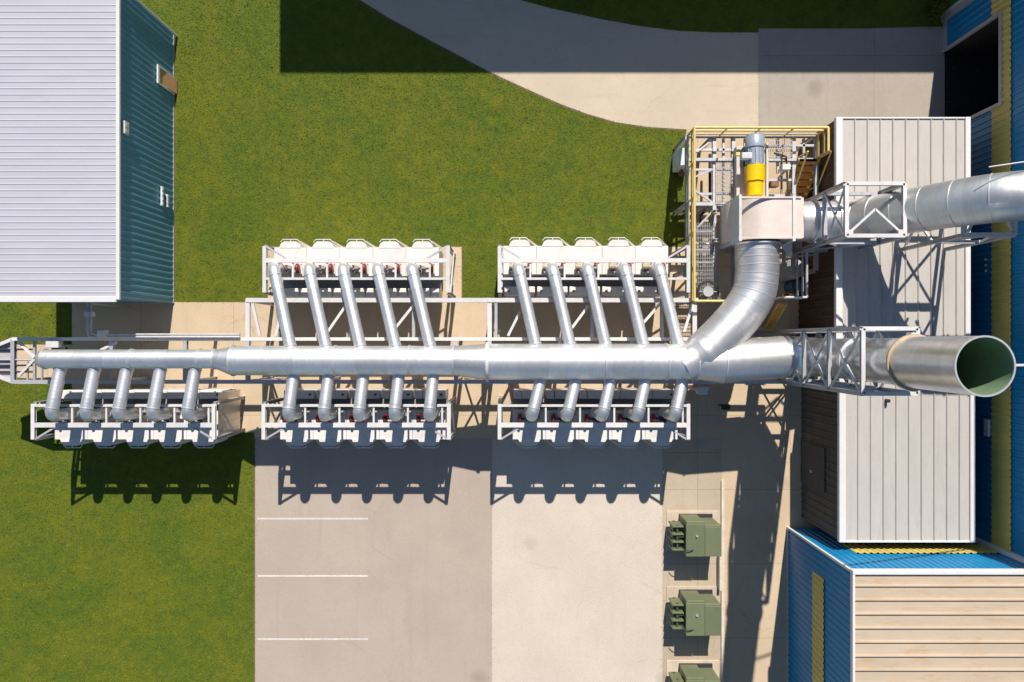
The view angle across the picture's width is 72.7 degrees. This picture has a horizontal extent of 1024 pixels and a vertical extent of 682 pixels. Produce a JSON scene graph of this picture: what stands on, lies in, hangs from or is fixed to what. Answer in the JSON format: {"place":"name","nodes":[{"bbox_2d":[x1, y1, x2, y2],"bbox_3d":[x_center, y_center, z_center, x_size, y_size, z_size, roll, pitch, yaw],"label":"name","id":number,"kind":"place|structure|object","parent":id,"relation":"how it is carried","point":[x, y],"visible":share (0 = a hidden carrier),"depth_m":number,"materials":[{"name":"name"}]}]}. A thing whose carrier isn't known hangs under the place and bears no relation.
{"place":"outdoors","nodes":[
{"label":"outdoors","id":0,"kind":"place"},
{"bbox_2d":[17,345,71,379],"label":"path","id":1,"kind":"structure","parent":0,"point":[22,354],"depth_m":29.99,"materials":[{"name":"concrete"}]},
{"bbox_2d":[254,438,254,681],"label":"soil edge","id":2,"kind":"object","parent":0,"point":[254,559],"visible":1,"depth_m":30.00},
{"bbox_2d":[268,247,461,297],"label":"path","id":3,"kind":"structure","parent":0,"point":[456,291],"depth_m":29.99,"materials":[{"name":"concrete"}]},
{"bbox_2d":[274,239,311,297],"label":"filter unit","id":4,"kind":"object","parent":3,"relation":"on","point":[293,288],"visible":0.52,"depth_m":27.90,"materials":[{"name":"metal"}]},
{"bbox_2d":[268,262,296,346],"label":"branch duct","id":5,"kind":"object","parent":4,"relation":"on","point":[277,272],"visible":0.97,"depth_m":26.43,"materials":[{"name":"metal"}]},
{"bbox_2d":[307,239,344,297],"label":"filter unit","id":6,"kind":"object","parent":3,"relation":"on","point":[327,288],"visible":0.55,"depth_m":27.90,"materials":[{"name":"metal"}]},
{"bbox_2d":[303,262,331,346],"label":"branch duct","id":7,"kind":"object","parent":6,"relation":"on","point":[311,271],"visible":0.96,"depth_m":26.43,"materials":[{"name":"metal"}]},
{"bbox_2d":[340,239,377,297],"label":"filter unit","id":8,"kind":"object","parent":3,"relation":"on","point":[361,288],"visible":0.67,"depth_m":27.90,"materials":[{"name":"metal"}]},
{"bbox_2d":[337,262,366,346],"bbox_3d":[-6.054,-1.425,27.028,0.748,1.724,3.539,-15,90,0],"label":"branch duct","id":9,"kind":"object","parent":8,"relation":"on","point":[346,273],"visible":0.97,"depth_m":26.42,"materials":[{"name":"metal"}]},
{"bbox_2d":[262,245,455,297],"bbox_3d":[-6.014,-2.776,28.463,7.283,3.074,1.923,0,90,0],"label":"support frame","id":10,"kind":"object","parent":3,"relation":"on","point":[361,261],"visible":0.85,"depth_m":26.93,"materials":[{"name":"white metal"}]},
{"bbox_2d":[373,239,409,297],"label":"filter unit","id":11,"kind":"object","parent":3,"relation":"on","point":[393,249],"visible":0.53,"depth_m":27.90,"materials":[{"name":"metal"}]},
{"bbox_2d":[372,262,401,346],"bbox_3d":[-4.723,-1.425,27.028,0.748,1.724,3.539,-15,90,0],"label":"branch duct","id":12,"kind":"object","parent":11,"relation":"on","point":[379,272],"visible":0.95,"depth_m":26.42,"materials":[{"name":"metal"}]},
{"bbox_2d":[406,239,442,297],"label":"filter unit","id":13,"kind":"object","parent":3,"relation":"on","point":[425,249],"visible":0.59,"depth_m":27.90,"materials":[{"name":"metal"}]},
{"bbox_2d":[406,262,435,346],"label":"branch duct","id":14,"kind":"object","parent":13,"relation":"on","point":[413,269],"visible":0.99,"depth_m":26.42,"materials":[{"name":"metal"}]},
{"bbox_2d":[72,302,801,437],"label":"path","id":15,"kind":"structure","parent":0,"point":[764,411],"depth_m":29.99,"materials":[{"name":"concrete"}]},
{"bbox_2d":[54,388,108,447],"bbox_3d":[-17.717,3.153,28.720,1.408,2.560,2.310,0,90,0],"label":"filter unit","id":16,"kind":"object","parent":15,"relation":"on","point":[72,436],"visible":0.36,"depth_m":27.90,"materials":[{"name":"white paint"}]},
{"bbox_2d":[44,368,80,421],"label":"branch duct","id":17,"kind":"object","parent":16,"relation":"on","point":[54,412],"visible":0.86,"depth_m":26.24,"materials":[{"name":"metal"}]},
{"bbox_2d":[87,388,140,447],"bbox_3d":[-16.393,3.153,28.720,1.408,2.560,2.310,0,90,0],"label":"filter unit","id":18,"kind":"object","parent":15,"relation":"on","point":[105,436],"visible":0.45,"depth_m":27.90,"materials":[{"name":"metal"}]},
{"bbox_2d":[79,368,112,421],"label":"branch duct","id":19,"kind":"object","parent":18,"relation":"on","point":[88,412],"visible":0.84,"depth_m":26.24,"materials":[{"name":"metal"}]},
{"bbox_2d":[31,396,244,440],"bbox_3d":[-15.032,3.121,28.463,7.180,3.074,1.509,0,90,0],"label":"support frame","id":20,"kind":"object","parent":15,"relation":"on","point":[42,405],"visible":0.85,"depth_m":26.93,"materials":[{"name":"white metal"}]},
{"bbox_2d":[218,389,240,440],"bbox_3d":[-11.608,3.000,28.625,0.050,2.150,1.897,0,90,0],"label":"end panel","id":21,"kind":"object","parent":20,"relation":"attached to","point":[232,411],"visible":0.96,"depth_m":28.59,"materials":[{"name":"beige metal"}]},
{"bbox_2d":[121,388,171,447],"bbox_3d":[-15.073,3.153,28.720,1.408,2.560,2.310,0,90,0],"label":"filter unit","id":22,"kind":"object","parent":15,"relation":"on","point":[137,436],"visible":0.34,"depth_m":27.90,"materials":[{"name":"metal"}]},
{"bbox_2d":[112,368,146,421],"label":"branch duct","id":23,"kind":"object","parent":22,"relation":"on","point":[121,412],"visible":0.86,"depth_m":26.23,"materials":[{"name":"metal"}]},
{"bbox_2d":[84,302,239,337],"bbox_3d":[-13.572,-0.841,28.440,6.001,3.120,1.457,0,90,0],"label":"service conduit","id":24,"kind":"object","parent":15,"relation":"on","point":[100,333],"visible":0.99,"depth_m":27.01,"materials":[{"name":"metal"}]},
{"bbox_2d":[154,388,203,447],"bbox_3d":[-13.748,3.153,28.720,1.408,2.560,2.310,0,90,0],"label":"filter unit","id":25,"kind":"object","parent":15,"relation":"on","point":[170,436],"visible":0.43,"depth_m":27.90,"materials":[{"name":"metal"}]},
{"bbox_2d":[146,368,180,421],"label":"branch duct","id":26,"kind":"object","parent":25,"relation":"on","point":[155,412],"visible":0.94,"depth_m":26.23,"materials":[{"name":"metal"}]},
{"bbox_2d":[187,388,235,447],"bbox_3d":[-12.424,3.153,28.720,1.408,2.560,2.310,0,90,0],"label":"filter unit","id":27,"kind":"object","parent":15,"relation":"on","point":[204,396],"visible":0.39,"depth_m":27.90,"materials":[{"name":"metal"}]},
{"bbox_2d":[181,368,211,421],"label":"branch duct","id":28,"kind":"object","parent":27,"relation":"on","point":[189,412],"visible":0.89,"depth_m":26.23,"materials":[{"name":"metal"}]},
{"bbox_2d":[280,388,320,447],"bbox_3d":[-8.683,3.153,28.720,1.408,2.560,2.310,0,90,0],"label":"filter unit","id":29,"kind":"object","parent":15,"relation":"on","point":[297,436],"visible":0.4,"depth_m":27.90,"materials":[{"name":"metal"}]},
{"bbox_2d":[282,375,309,421],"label":"branch duct","id":30,"kind":"object","parent":29,"relation":"on","point":[291,412],"visible":0.88,"depth_m":26.21,"materials":[{"name":"metal"}]},
{"bbox_2d":[313,388,354,447],"bbox_3d":[-7.355,3.153,28.720,1.408,2.560,2.310,0,90,0],"label":"filter unit","id":31,"kind":"object","parent":15,"relation":"on","point":[330,436],"visible":0.5,"depth_m":27.90,"materials":[{"name":"metal"}]},
{"bbox_2d":[318,375,343,421],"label":"branch duct","id":32,"kind":"object","parent":31,"relation":"on","point":[327,412],"visible":0.89,"depth_m":26.20,"materials":[{"name":"metal"}]},
{"bbox_2d":[262,396,456,440],"bbox_3d":[-6.014,3.121,28.463,7.352,3.074,1.509,0,90,0],"label":"support frame","id":33,"kind":"object","parent":15,"relation":"on","point":[449,406],"visible":0.94,"depth_m":26.93,"materials":[{"name":"white metal"}]},
{"bbox_2d":[346,388,385,447],"bbox_3d":[-6.028,3.153,28.720,1.408,2.560,2.310,0,90,0],"label":"filter unit","id":34,"kind":"object","parent":15,"relation":"on","point":[363,436],"visible":0.55,"depth_m":27.90,"materials":[{"name":"metal"}]},
{"bbox_2d":[353,375,376,421],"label":"branch duct","id":35,"kind":"object","parent":34,"relation":"on","point":[362,411],"visible":0.92,"depth_m":26.20,"materials":[{"name":"metal"}]},
{"bbox_2d":[379,388,416,447],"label":"filter unit","id":36,"kind":"object","parent":15,"relation":"on","point":[396,436],"visible":0.57,"depth_m":27.90,"materials":[{"name":"metal"}]},
{"bbox_2d":[388,375,410,421],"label":"branch duct","id":37,"kind":"object","parent":36,"relation":"on","point":[397,412],"visible":0.91,"depth_m":26.19,"materials":[{"name":"metal"}]},
{"bbox_2d":[0,298,799,383],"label":"pipe rack","id":38,"kind":"object","parent":15,"relation":"on","point":[8,360],"visible":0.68,"depth_m":27.12,"materials":[{"name":"white metal"}]},
{"bbox_2d":[35,336,797,383],"bbox_3d":[-3.750,0.715,26.400,28.488,1.670,1.818,0,90,0],"label":"trunk duct","id":39,"kind":"object","parent":38,"relation":"on","point":[761,358],"visible":0.91,"depth_m":25.89,"materials":[{"name":"silver metal"}]},
{"bbox_2d":[683,240,781,381],"bbox_3d":[8.338,-1.142,26.400,2.442,1.760,6.237,30,90,0],"label":"inlet bend","id":40,"kind":"object","parent":39,"relation":"attached to","point":[738,316],"visible":0.92,"depth_m":25.70,"materials":[{"name":"silver metal"}]},
{"bbox_2d":[412,388,447,447],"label":"filter unit","id":41,"kind":"object","parent":15,"relation":"on","point":[425,436],"visible":0.53,"depth_m":27.90,"materials":[{"name":"metal"}]},
{"bbox_2d":[423,375,444,421],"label":"branch duct","id":42,"kind":"object","parent":41,"relation":"on","point":[431,411],"visible":0.94,"depth_m":26.19,"materials":[{"name":"metal"}]},
{"bbox_2d":[511,388,545,447],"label":"filter unit","id":43,"kind":"object","parent":15,"relation":"on","point":[529,436],"visible":0.56,"depth_m":27.90,"materials":[{"name":"metal"}]},
{"bbox_2d":[524,380,546,421],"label":"branch duct","id":44,"kind":"object","parent":43,"relation":"on","point":[532,411],"visible":0.91,"depth_m":26.18,"materials":[{"name":"metal"}]},
{"bbox_2d":[543,388,578,447],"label":"filter unit","id":45,"kind":"object","parent":15,"relation":"on","point":[562,436],"visible":0.56,"depth_m":27.90,"materials":[{"name":"metal"}]},
{"bbox_2d":[557,380,581,421],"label":"branch duct","id":46,"kind":"object","parent":45,"relation":"on","point":[566,412],"visible":0.92,"depth_m":26.18,"materials":[{"name":"metal"}]},
{"bbox_2d":[498,396,689,440],"bbox_3d":[3.192,3.121,28.463,7.490,3.074,1.509,0,90,0],"label":"support frame","id":47,"kind":"object","parent":15,"relation":"on","point":[501,425],"visible":0.94,"depth_m":26.93,"materials":[{"name":"white metal"}]},
{"bbox_2d":[576,388,611,447],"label":"filter unit","id":48,"kind":"object","parent":15,"relation":"on","point":[594,436],"visible":0.5,"depth_m":27.90,"materials":[{"name":"metal"}]},
{"bbox_2d":[590,380,616,421],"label":"branch duct","id":49,"kind":"object","parent":48,"relation":"on","point":[601,412],"visible":0.89,"depth_m":26.19,"materials":[{"name":"metal"}]},
{"bbox_2d":[608,388,644,447],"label":"filter unit","id":50,"kind":"object","parent":15,"relation":"on","point":[628,436],"visible":0.59,"depth_m":27.90,"materials":[{"name":"metal"}]},
{"bbox_2d":[623,380,651,421],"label":"branch duct","id":51,"kind":"object","parent":50,"relation":"on","point":[635,412],"visible":0.95,"depth_m":26.19,"materials":[{"name":"metal"}]},
{"bbox_2d":[641,388,677,447],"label":"filter unit","id":52,"kind":"object","parent":15,"relation":"on","point":[660,436],"visible":0.56,"depth_m":27.90,"materials":[{"name":"metal"}]},
{"bbox_2d":[658,380,688,421],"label":"branch duct","id":53,"kind":"object","parent":52,"relation":"on","point":[673,411],"visible":0.93,"depth_m":26.20,"materials":[{"name":"metal"}]},
{"bbox_2d":[687,386,708,393],"bbox_3d":[7.562,1.970,28.762,0.480,2.475,0.300,0,90,0],"label":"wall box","id":54,"kind":"object","parent":15,"relation":"on","point":[701,390],"visible":0.98,"depth_m":27.55,"materials":[{"name":"white paint"}]},
{"bbox_2d":[764,303,786,328],"bbox_3d":[11.069,-1.052,29.250,0.405,1.543,1.033,0,90,0],"label":"step ladder","id":55,"kind":"object","parent":15,"relation":"on","point":[776,313],"visible":1,"depth_m":29.12,"materials":[{"name":"metal"}]},
{"bbox_2d":[753,326,919,395],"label":"lattice tower","id":56,"kind":"structure","parent":15,"relation":"on","point":[848,386],"depth_m":23.04,"materials":[{"name":"metal"}]},
{"bbox_2d":[784,333,1023,396],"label":"exhaust stack","id":57,"kind":"object","parent":15,"relation":"on","point":[983,366],"visible":0.81,"depth_m":18.31,"materials":[{"name":"metal"}]},
{"bbox_2d":[0,0,958,681],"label":"lawn","id":58,"kind":"structure","parent":0,"point":[466,228],"depth_m":30.00,"materials":[{"name":"green plant"}]},
{"bbox_2d":[0,0,176,302],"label":"storage shed","id":59,"kind":"structure","parent":58,"relation":"on","point":[88,90],"depth_m":25.64,"materials":[{"name":"metal"}]},
{"bbox_2d":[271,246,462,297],"bbox_3d":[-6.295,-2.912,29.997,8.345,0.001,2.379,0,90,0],"label":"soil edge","id":60,"kind":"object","parent":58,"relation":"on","point":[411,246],"visible":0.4,"depth_m":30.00,"materials":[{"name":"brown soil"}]},
{"bbox_2d":[255,438,491,681],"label":"parking bay","id":61,"kind":"object","parent":58,"relation":"on","point":[415,605],"visible":1,"depth_m":29.99,"materials":[{"name":"concrete"}]},
{"bbox_2d":[257,518,367,519],"bbox_3d":[-8.586,7.655,29.986,4.759,0.001,0.072,0,90,0],"label":"parking line","id":62,"kind":"object","parent":61,"relation":"on","point":[312,518],"visible":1,"depth_m":29.99,"materials":[{"name":"paint"}]},
{"bbox_2d":[257,575,367,576],"bbox_3d":[-8.586,10.121,29.986,4.759,0.001,0.072,0,90,0],"label":"parking line","id":63,"kind":"object","parent":61,"relation":"on","point":[312,575],"visible":1,"depth_m":29.99,"materials":[{"name":"paint"}]},
{"bbox_2d":[257,638,367,639],"bbox_3d":[-8.586,12.845,29.986,4.759,0.001,0.072,0,90,0],"label":"parking line","id":64,"kind":"object","parent":61,"relation":"on","point":[312,638],"visible":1,"depth_m":29.99,"materials":[{"name":"paint"}]},
{"bbox_2d":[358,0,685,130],"bbox_3d":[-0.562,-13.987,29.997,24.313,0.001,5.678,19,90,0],"label":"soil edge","id":65,"kind":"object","parent":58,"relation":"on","point":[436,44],"visible":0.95,"depth_m":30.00,"materials":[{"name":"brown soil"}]},
{"bbox_2d":[492,438,661,681],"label":"yard","id":66,"kind":"structure","parent":58,"relation":"on","point":[577,561],"depth_m":29.99,"materials":[{"name":"concrete"}]},
{"bbox_2d":[672,148,684,171],"bbox_3d":[7.043,-7.614,29.400,0.314,1.200,0.761,0,90,0],"label":"electrical cabinet","id":67,"kind":"object","parent":58,"relation":"on","point":[678,160],"visible":0.98,"depth_m":28.96,"materials":[{"name":"grey metal"}]},
{"bbox_2d":[722,438,817,681],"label":"lane","id":68,"kind":"structure","parent":58,"relation":"on","point":[761,477],"depth_m":29.99,"materials":[{"name":"concrete"}]},
{"bbox_2d":[721,480,723,681],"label":"kerb","id":69,"kind":"structure","parent":68,"relation":"on","point":[722,591],"depth_m":29.89,"materials":[{"name":"concrete"}]},
{"bbox_2d":[801,377,975,542],"bbox_3d":[15.002,4.432,28.140,5.208,3.720,6.457,0,90,0],"label":"plant room","id":70,"kind":"object","parent":68,"relation":"on","point":[888,469],"visible":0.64,"depth_m":26.50,"materials":[{"name":"metal"}]},
{"bbox_2d":[801,440,824,492],"bbox_3d":[12.428,5.161,28.825,0.060,2.250,1.800,0,90,0],"label":"door","id":71,"kind":"structure","parent":70,"relation":"in","point":[812,455],"depth_m":28.69,"materials":[{"name":"metal"}]},
{"bbox_2d":[786,526,1023,681],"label":"blue annex","id":72,"kind":"object","parent":68,"relation":"on","point":[905,612],"visible":0.94,"depth_m":24.13,"materials":[{"name":"metal"}]},
{"bbox_2d":[758,27,944,133],"bbox_3d":[15.655,-11.207,29.988,10.069,0.001,4.724,0,90,0],"label":"apron","id":73,"kind":"object","parent":58,"relation":"on","point":[816,76],"visible":0.57,"depth_m":29.99,"materials":[{"name":"concrete"}]},
{"bbox_2d":[926,0,951,24],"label":"shrub","id":74,"kind":"object","parent":58,"relation":"on","point":[935,7],"visible":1,"depth_m":29.45,"materials":[{"name":"green plant"}]},
{"bbox_2d":[941,0,1023,556],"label":"factory hall","id":75,"kind":"structure","parent":58,"relation":"on","point":[983,46],"depth_m":26.73,"materials":[{"name":"blue metal"}]},
{"bbox_2d":[945,18,997,116],"bbox_3d":[20.671,-10.741,28.200,4.100,3.600,3.510,0,90,0],"label":"doorway","id":76,"kind":"structure","parent":75,"relation":"in","point":[971,66],"depth_m":29.98,"materials":[{"name":"black"}]},
{"bbox_2d":[361,0,757,129],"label":"road","id":77,"kind":"structure","parent":0,"point":[634,74],"depth_m":29.99,"materials":[{"name":"concrete"}]},
{"bbox_2d":[502,247,684,297],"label":"path","id":78,"kind":"structure","parent":0,"point":[677,286],"depth_m":29.99,"materials":[{"name":"concrete"}]},
{"bbox_2d":[503,237,536,296],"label":"filter unit","id":79,"kind":"object","parent":78,"relation":"on","point":[522,248],"visible":0.5,"depth_m":27.90,"materials":[{"name":"metal"}]},
{"bbox_2d":[511,262,541,344],"bbox_3d":[0.538,-1.422,27.028,0.749,1.724,3.458,-8,90,0],"label":"branch duct","id":80,"kind":"object","parent":79,"relation":"on","point":[523,290],"visible":0.94,"depth_m":26.41,"materials":[{"name":"metal"}]},
{"bbox_2d":[535,237,569,296],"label":"filter unit","id":81,"kind":"object","parent":78,"relation":"on","point":[552,248],"visible":0.56,"depth_m":27.90,"materials":[{"name":"metal"}]},
{"bbox_2d":[544,262,575,344],"bbox_3d":[1.848,-1.422,27.028,0.749,1.724,3.458,-8,90,0],"label":"branch duct","id":82,"kind":"object","parent":81,"relation":"on","point":[552,271],"visible":0.92,"depth_m":26.42,"materials":[{"name":"metal"}]},
{"bbox_2d":[567,237,601,296],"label":"filter unit","id":83,"kind":"object","parent":78,"relation":"on","point":[585,248],"visible":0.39,"depth_m":27.90,"materials":[{"name":"metal"}]},
{"bbox_2d":[577,262,611,344],"bbox_3d":[3.193,-1.422,27.028,0.749,1.724,3.458,-8,90,0],"label":"branch duct","id":84,"kind":"object","parent":83,"relation":"on","point":[587,270],"visible":0.92,"depth_m":26.42,"materials":[{"name":"metal"}]},
{"bbox_2d":[498,245,689,297],"bbox_3d":[3.192,-2.776,28.463,7.490,3.074,1.923,0,90,0],"label":"support frame","id":85,"kind":"object","parent":78,"relation":"on","point":[632,261],"visible":0.94,"depth_m":26.93,"materials":[{"name":"white metal"}]},
{"bbox_2d":[599,237,634,296],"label":"filter unit","id":86,"kind":"object","parent":78,"relation":"on","point":[618,248],"visible":0.46,"depth_m":27.90,"materials":[{"name":"metal"}]},
{"bbox_2d":[613,262,649,344],"bbox_3d":[4.627,-1.422,27.028,0.749,1.724,3.458,-8,90,0],"label":"branch duct","id":87,"kind":"object","parent":86,"relation":"on","point":[623,270],"visible":0.87,"depth_m":26.42,"materials":[{"name":"metal"}]},
{"bbox_2d":[634,237,667,296],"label":"filter unit","id":88,"kind":"object","parent":78,"relation":"on","point":[651,248],"visible":0.59,"depth_m":27.90,"materials":[{"name":"metal"}]},
{"bbox_2d":[646,262,684,344],"bbox_3d":[5.952,-1.422,27.028,0.749,1.724,3.458,-8,90,0],"label":"branch duct","id":89,"kind":"object","parent":88,"relation":"on","point":[657,270],"visible":0.94,"depth_m":26.43,"materials":[{"name":"metal"}]},
{"bbox_2d":[662,438,721,681],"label":"pavement","id":90,"kind":"structure","parent":0,"point":[691,473],"depth_m":29.99,"materials":[{"name":"beige concrete"}]},
{"bbox_2d":[666,586,718,626],"bbox_3d":[7.793,11.431,29.975,2.276,0.050,1.724,0,90,0],"label":"pavement pad","id":91,"kind":"object","parent":90,"relation":"on","point":[672,591],"visible":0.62,"depth_m":29.95,"materials":[{"name":"concrete"}]},
{"bbox_2d":[668,589,720,635],"bbox_3d":[7.639,11.407,29.216,1.960,1.448,1.440,0,90,0],"label":"transformer","id":92,"kind":"object","parent":91,"relation":"on","point":[694,612],"visible":1,"depth_m":28.62,"materials":[{"name":"green metal"}]},
{"bbox_2d":[666,511,718,550],"bbox_3d":[7.793,8.172,29.975,2.276,0.050,1.724,0,90,0],"label":"pavement pad","id":93,"kind":"object","parent":90,"relation":"on","point":[672,515],"visible":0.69,"depth_m":29.95,"materials":[{"name":"concrete"}]},
{"bbox_2d":[668,514,720,556],"bbox_3d":[7.639,8.148,29.216,1.960,1.448,1.440,0,90,0],"label":"transformer","id":94,"kind":"object","parent":93,"relation":"on","point":[695,535],"visible":1,"depth_m":28.62,"materials":[{"name":"green metal"}]},
{"bbox_2d":[666,660,718,681],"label":"pavement pad","id":95,"kind":"object","parent":90,"relation":"on","point":[672,665],"visible":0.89,"depth_m":29.95,"materials":[{"name":"concrete"}]},
{"bbox_2d":[668,663,720,681],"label":"transformer","id":96,"kind":"object","parent":95,"relation":"on","point":[696,672],"visible":1,"depth_m":29.24,"materials":[{"name":"green metal"}]},
{"bbox_2d":[717,554,721,590],"bbox_3d":[8.897,9.862,29.825,0.104,0.350,1.552,0,90,0],"label":"bollard rail","id":97,"kind":"object","parent":90,"relation":"on","point":[719,572],"visible":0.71,"depth_m":29.67,"materials":[{"name":"metal"}]},
{"bbox_2d":[718,404,729,409],"bbox_3d":[8.918,2.750,29.460,0.310,1.080,0.240,0,90,0],"label":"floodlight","id":98,"kind":"object","parent":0,"point":[725,406],"visible":1,"depth_m":28.92,"materials":[{"name":"black metal"}]},
{"bbox_2d":[686,129,807,301],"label":"path","id":99,"kind":"structure","parent":0,"point":[723,261],"depth_m":29.99,"materials":[{"name":"concrete"}]},
{"bbox_2d":[673,126,831,304],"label":"service platform","id":100,"kind":"structure","parent":99,"relation":"on","point":[782,169],"depth_m":27.72,"materials":[{"name":"metal"}]},
{"bbox_2d":[696,280,718,299],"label":"air conditioning outdoor unit","id":101,"kind":"object","parent":100,"relation":"on","point":[707,291],"visible":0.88,"depth_m":27.29,"materials":[{"name":"metal"}]},
{"bbox_2d":[711,133,803,256],"bbox_3d":[9.336,-5.579,26.849,2.811,2.819,4.768,0,90,0],"label":"centrifugal fan","id":102,"kind":"object","parent":100,"relation":"on","point":[751,210],"visible":0.97,"depth_m":25.89},
{"bbox_2d":[779,259,801,281],"bbox_3d":[11.637,-2.975,29.210,0.840,1.580,0.840,0,90,0],"label":"dark tank","id":103,"kind":"object","parent":99,"relation":"on","point":[787,275],"visible":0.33,"depth_m":28.65,"materials":[{"name":"metal"}]},
{"bbox_2d":[784,279,804,294],"bbox_3d":[12.008,-2.291,29.520,0.640,0.960,0.640,0,90,0],"label":"blue drum","id":104,"kind":"object","parent":99,"relation":"on","point":[789,286],"visible":0.66,"depth_m":29.14,"materials":[{"name":"plastic"}]},
{"bbox_2d":[779,181,906,258],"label":"lattice tower","id":105,"kind":"structure","parent":99,"relation":"on","point":[838,240],"depth_m":24.17,"materials":[{"name":"metal"}]},
{"bbox_2d":[797,161,1023,242],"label":"discharge duct","id":106,"kind":"object","parent":105,"relation":"on","point":[984,199],"visible":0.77,"depth_m":22.73,"materials":[{"name":"silver metal"}]},
{"bbox_2d":[798,117,970,338],"bbox_3d":[14.864,-4.234,28.207,5.117,3.585,8.559,0,90,0],"label":"plant room","id":107,"kind":"object","parent":99,"relation":"on","point":[926,290],"visible":0.56,"depth_m":26.50,"materials":[{"name":"white metal"}]},
{"bbox_2d":[901,221,1017,250],"bbox_3d":[15.632,-4.361,24.580,1.781,3.740,1.918,0,90,0],"label":"duct support","id":108,"kind":"object","parent":107,"relation":"on","point":[962,236],"visible":0.41,"depth_m":23.65,"materials":[{"name":"metal"}]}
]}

